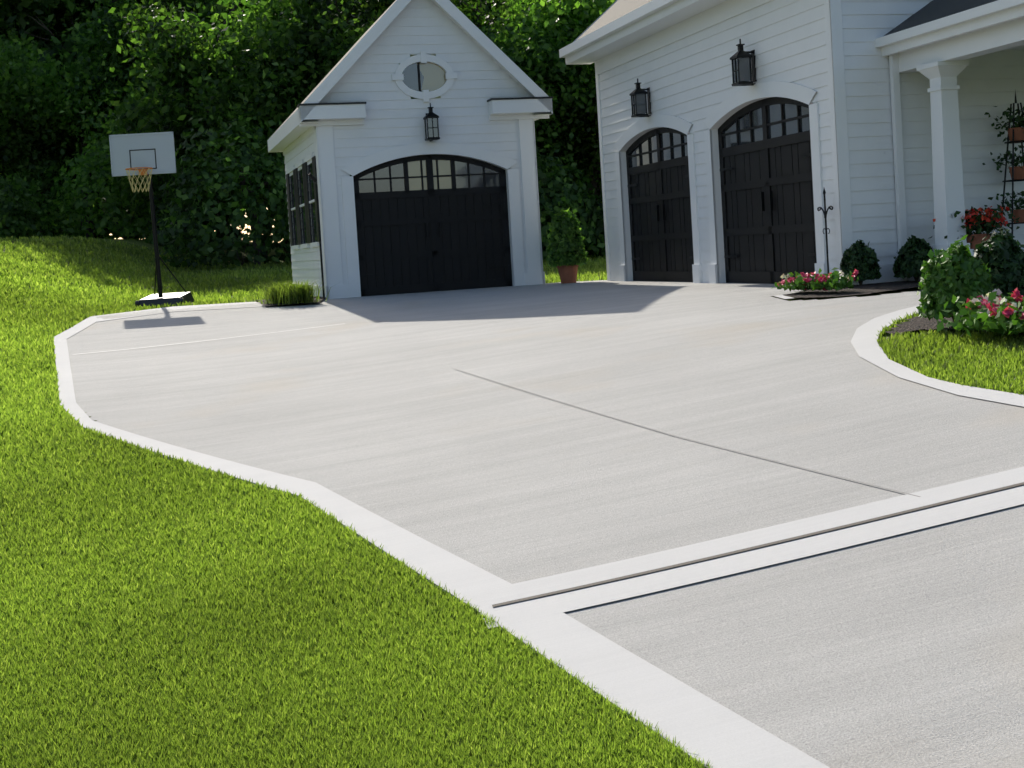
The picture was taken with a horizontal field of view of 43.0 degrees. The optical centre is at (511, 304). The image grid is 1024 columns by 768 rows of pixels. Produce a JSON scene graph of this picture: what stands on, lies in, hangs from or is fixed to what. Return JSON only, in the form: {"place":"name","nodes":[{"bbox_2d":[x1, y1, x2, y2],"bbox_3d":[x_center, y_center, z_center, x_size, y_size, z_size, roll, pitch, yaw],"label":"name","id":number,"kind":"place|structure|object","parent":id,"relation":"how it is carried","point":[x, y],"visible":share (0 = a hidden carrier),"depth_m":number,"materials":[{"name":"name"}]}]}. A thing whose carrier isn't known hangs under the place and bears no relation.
{"place":"outdoors","nodes":[
{"label":"outdoors","id":0,"kind":"place"},
{"bbox_2d":[109,7,281,242],"label":"sky","id":1,"kind":"structure","parent":0,"point":[244,232],"materials":[{"name":"white"}]},
{"bbox_2d":[0,235,1023,767],"bbox_3d":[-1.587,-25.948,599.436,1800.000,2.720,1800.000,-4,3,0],"label":"lawn","id":2,"kind":"structure","parent":0,"point":[150,246],"depth_m":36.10,"materials":[{"name":"green plant"}]},
{"bbox_2d":[0,170,69,239],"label":"understorey","id":3,"kind":"object","parent":2,"relation":"on","point":[30,210],"depth_m":46.11,"materials":[{"name":"green plant"}]},
{"bbox_2d":[0,0,124,238],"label":"tree","id":4,"kind":"object","parent":2,"relation":"on","point":[20,9],"depth_m":54.60,"materials":[{"name":"green plant"}]},
{"bbox_2d":[2,183,142,238],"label":"bush","id":5,"kind":"object","parent":2,"relation":"on","point":[106,184],"depth_m":77.45,"materials":[{"name":"green plant"}]},
{"bbox_2d":[0,0,198,237],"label":"tree","id":6,"kind":"object","parent":2,"relation":"on","point":[16,66],"depth_m":51.64,"materials":[{"name":"green plant"}]},
{"bbox_2d":[45,124,185,238],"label":"understorey","id":7,"kind":"object","parent":2,"relation":"on","point":[87,163],"depth_m":47.27,"materials":[{"name":"green plant"}]},
{"bbox_2d":[4,0,276,234],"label":"tree","id":8,"kind":"object","parent":2,"relation":"on","point":[71,5],"depth_m":54.24,"materials":[{"name":"green plant"}]},
{"bbox_2d":[109,132,193,306],"bbox_3d":[-6.468,-1.510,23.618,1.120,3.080,2.331,-4,3,0],"label":"basketball hoop","id":9,"kind":"object","parent":2,"relation":"on","point":[147,154],"visible":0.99,"depth_m":23.02,"materials":[{"name":"white plastic"}]},
{"bbox_2d":[48,7,281,211],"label":"tree","id":10,"kind":"object","parent":2,"relation":"on","point":[103,36],"depth_m":51.70,"materials":[{"name":"green plant"}]},
{"bbox_2d":[95,162,274,239],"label":"bush","id":11,"kind":"object","parent":2,"relation":"on","point":[140,216],"depth_m":75.10,"materials":[{"name":"green plant"}]},
{"bbox_2d":[141,168,247,251],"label":"understorey","id":12,"kind":"object","parent":2,"relation":"on","point":[158,225],"depth_m":45.81,"materials":[{"name":"green plant"}]},
{"bbox_2d":[60,0,347,263],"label":"tree","id":13,"kind":"object","parent":2,"relation":"on","point":[234,82],"depth_m":42.70,"materials":[{"name":"green plant"}]},
{"bbox_2d":[148,100,290,267],"bbox_3d":[-8.476,-3.726,39.626,5.723,5.207,5.637,-4,3,0],"label":"understorey","id":14,"kind":"object","parent":2,"relation":"on","point":[209,186],"depth_m":38.57,"materials":[{"name":"green plant"}]},
{"bbox_2d":[121,0,374,261],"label":"tree","id":15,"kind":"object","parent":2,"relation":"on","point":[205,12],"depth_m":51.20,"materials":[{"name":"green plant"}]},
{"bbox_2d":[200,0,504,185],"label":"tree","id":16,"kind":"object","parent":2,"relation":"on","point":[335,29],"depth_m":43.12,"materials":[{"name":"green plant"}]},
{"bbox_2d":[267,0,552,298],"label":"garage","id":17,"kind":"structure","parent":2,"relation":"on","point":[437,190],"depth_m":22.36,"materials":[{"name":"white paint"}]},
{"bbox_2d":[342,0,599,182],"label":"tree","id":18,"kind":"object","parent":2,"relation":"on","point":[518,54],"depth_m":42.74,"materials":[{"name":"green plant"}]},
{"bbox_2d":[457,0,493,27],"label":"tree","id":19,"kind":"object","parent":2,"relation":"on","point":[461,3],"depth_m":56.15,"materials":[{"name":"green plant"}]},
{"bbox_2d":[463,0,600,219],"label":"tree","id":20,"kind":"object","parent":2,"relation":"on","point":[498,4],"depth_m":58.85,"materials":[{"name":"green plant"}]},
{"bbox_2d":[482,0,615,254],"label":"tree","id":21,"kind":"object","parent":2,"relation":"on","point":[577,14],"depth_m":43.23,"materials":[{"name":"green plant"}]},
{"bbox_2d":[536,144,605,259],"bbox_3d":[0.693,-3.031,39.566,5.230,3.509,5.160,-4,3,0],"label":"understorey","id":22,"kind":"object","parent":2,"relation":"on","point":[555,198],"depth_m":38.54,"materials":[{"name":"green plant"}]},
{"bbox_2d":[542,192,605,254],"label":"understorey","id":23,"kind":"object","parent":2,"relation":"on","point":[601,206],"depth_m":42.24,"materials":[{"name":"green plant"}]},
{"bbox_2d":[562,6,602,192],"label":"tree","id":24,"kind":"object","parent":2,"relation":"on","point":[592,152],"visible":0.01,"depth_m":44.95,"materials":[{"name":"green plant"}]},
{"bbox_2d":[886,329,1023,355],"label":"edging","id":25,"kind":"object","parent":2,"relation":"on","point":[953,331],"depth_m":9.30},
{"bbox_2d":[886,316,1011,333],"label":"island mulch","id":26,"kind":"object","parent":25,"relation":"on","point":[916,323],"visible":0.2,"depth_m":9.53,"materials":[{"name":"brown soil"}]},
{"bbox_2d":[916,235,995,321],"bbox_3d":[3.111,-0.163,9.115,0.547,0.638,0.571,-4,3,0],"label":"island shrub","id":27,"kind":"object","parent":26,"relation":"on","point":[951,271],"depth_m":8.98,"materials":[{"name":"green plant"}]},
{"bbox_2d":[937,291,1023,336],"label":"flower leaves","id":28,"kind":"object","parent":26,"relation":"on","point":[1000,322],"visible":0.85,"depth_m":8.27,"materials":[{"name":"green plant"}]},
{"bbox_2d":[965,288,1023,317],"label":"flowers","id":29,"kind":"object","parent":28,"relation":"on","point":[1009,308],"visible":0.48,"depth_m":8.19,"materials":[{"name":"pink plant"}]},
{"bbox_2d":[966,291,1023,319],"bbox_3d":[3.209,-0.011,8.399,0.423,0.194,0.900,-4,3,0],"label":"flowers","id":30,"kind":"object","parent":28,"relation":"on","point":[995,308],"visible":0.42,"depth_m":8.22,"materials":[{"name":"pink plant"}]},
{"bbox_2d":[970,288,1023,316],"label":"flowers","id":31,"kind":"object","parent":28,"relation":"on","point":[974,300],"visible":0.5,"depth_m":8.41,"materials":[{"name":"white plant"}]},
{"bbox_2d":[973,227,1023,296],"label":"island shrub","id":32,"kind":"object","parent":26,"relation":"on","point":[1002,255],"visible":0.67,"depth_m":9.73,"materials":[{"name":"green plant"}]},
{"bbox_2d":[67,280,1023,767],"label":"driveway slab","id":33,"kind":"structure","parent":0,"point":[903,650],"depth_m":6.79,"materials":[{"name":"concrete"}]},
{"bbox_2d":[246,296,325,305],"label":"bed mulch","id":34,"kind":"object","parent":33,"relation":"on","point":[269,304],"visible":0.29,"depth_m":20.65,"materials":[{"name":"brown soil"}]},
{"bbox_2d":[256,278,330,304],"bbox_3d":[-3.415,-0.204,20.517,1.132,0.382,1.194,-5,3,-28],"label":"ornamental grass","id":35,"kind":"object","parent":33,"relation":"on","point":[301,292],"depth_m":20.38,"materials":[{"name":"green plant"}]},
{"bbox_2d":[54,292,1023,767],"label":"driveway bands","id":36,"kind":"object","parent":33,"relation":"on","point":[706,728],"visible":0.8,"depth_m":4.86,"materials":[{"name":"concrete"}]},
{"bbox_2d":[556,265,578,283],"bbox_3d":[0.977,-0.511,22.580,0.390,0.330,0.400,-4,3,0],"label":"plant pot","id":37,"kind":"object","parent":33,"relation":"on","point":[567,274],"visible":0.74,"depth_m":22.45,"materials":[{"name":"ceramic"}]},
{"bbox_2d":[546,207,588,266],"bbox_3d":[0.944,-1.155,22.557,0.767,1.106,0.727,-4,3,0],"label":"potted shrub","id":38,"kind":"object","parent":37,"relation":"on","point":[566,245],"visible":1,"depth_m":22.36,"materials":[{"name":"green plant"}]},
{"bbox_2d":[308,173,832,299],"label":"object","id":39,"kind":"object","parent":33,"relation":"on","point":[312,177],"visible":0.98,"depth_m":21.64,"materials":[{"name":"black"}]},
{"bbox_2d":[559,0,1023,284],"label":"house","id":40,"kind":"structure","parent":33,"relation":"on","point":[736,137],"depth_m":16.07,"materials":[{"name":"white paint"}]},
{"bbox_2d":[928,197,1019,252],"bbox_3d":[5.161,-0.853,14.523,1.000,0.664,0.889,-2,3,28],"label":"flowering plant","id":41,"kind":"object","parent":40,"relation":"on","point":[979,229],"depth_m":14.35,"materials":[{"name":"red plant"}]},
{"bbox_2d":[1001,91,1023,233],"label":"plant stand","id":42,"kind":"object","parent":40,"relation":"on","point":[1013,137],"visible":0.9,"depth_m":15.15,"materials":[{"name":"black metal"}]},
{"bbox_2d":[982,145,1023,172],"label":"potted plant","id":43,"kind":"object","parent":42,"relation":"attached to","point":[1017,160],"visible":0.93,"depth_m":15.26,"materials":[{"name":"green plant"}]},
{"bbox_2d":[984,106,1023,141],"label":"potted plant","id":44,"kind":"object","parent":42,"relation":"on","point":[1017,119],"visible":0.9,"depth_m":15.18,"materials":[{"name":"green plant"}]},
{"bbox_2d":[984,191,1023,212],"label":"potted plant","id":45,"kind":"object","parent":42,"relation":"on","point":[1020,200],"visible":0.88,"depth_m":15.19,"materials":[{"name":"green plant"}]},
{"bbox_2d":[786,281,921,297],"bbox_3d":[3.948,-0.175,14.047,1.692,0.022,2.798,-2,3,29],"label":"garden bed","id":46,"kind":"object","parent":33,"relation":"on","point":[871,288],"visible":0.73,"depth_m":13.72,"materials":[{"name":"brown soil"}]},
{"bbox_2d":[771,267,858,291],"bbox_3d":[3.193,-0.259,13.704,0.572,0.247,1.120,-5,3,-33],"label":"flower leaves","id":47,"kind":"object","parent":46,"relation":"on","point":[829,284],"visible":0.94,"depth_m":13.46,"materials":[{"name":"green plant"}]},
{"bbox_2d":[781,270,853,282],"bbox_3d":[3.211,-0.274,13.732,0.334,0.177,0.977,-5,3,-29],"label":"bed flower","id":48,"kind":"object","parent":47,"relation":"on","point":[784,276],"visible":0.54,"depth_m":13.68,"materials":[{"name":"plant"}]},
{"bbox_2d":[840,240,881,285],"bbox_3d":[3.919,-0.467,14.622,0.486,0.525,0.475,-4,3,0],"label":"shrub","id":49,"kind":"object","parent":46,"relation":"on","point":[860,256],"depth_m":14.51,"materials":[{"name":"green plant"}]},
{"bbox_2d":[892,235,934,281],"bbox_3d":[4.557,-0.515,14.650,0.535,0.542,0.524,-4,3,0],"label":"shrub","id":50,"kind":"object","parent":46,"relation":"on","point":[913,252],"depth_m":14.52,"materials":[{"name":"green plant"}]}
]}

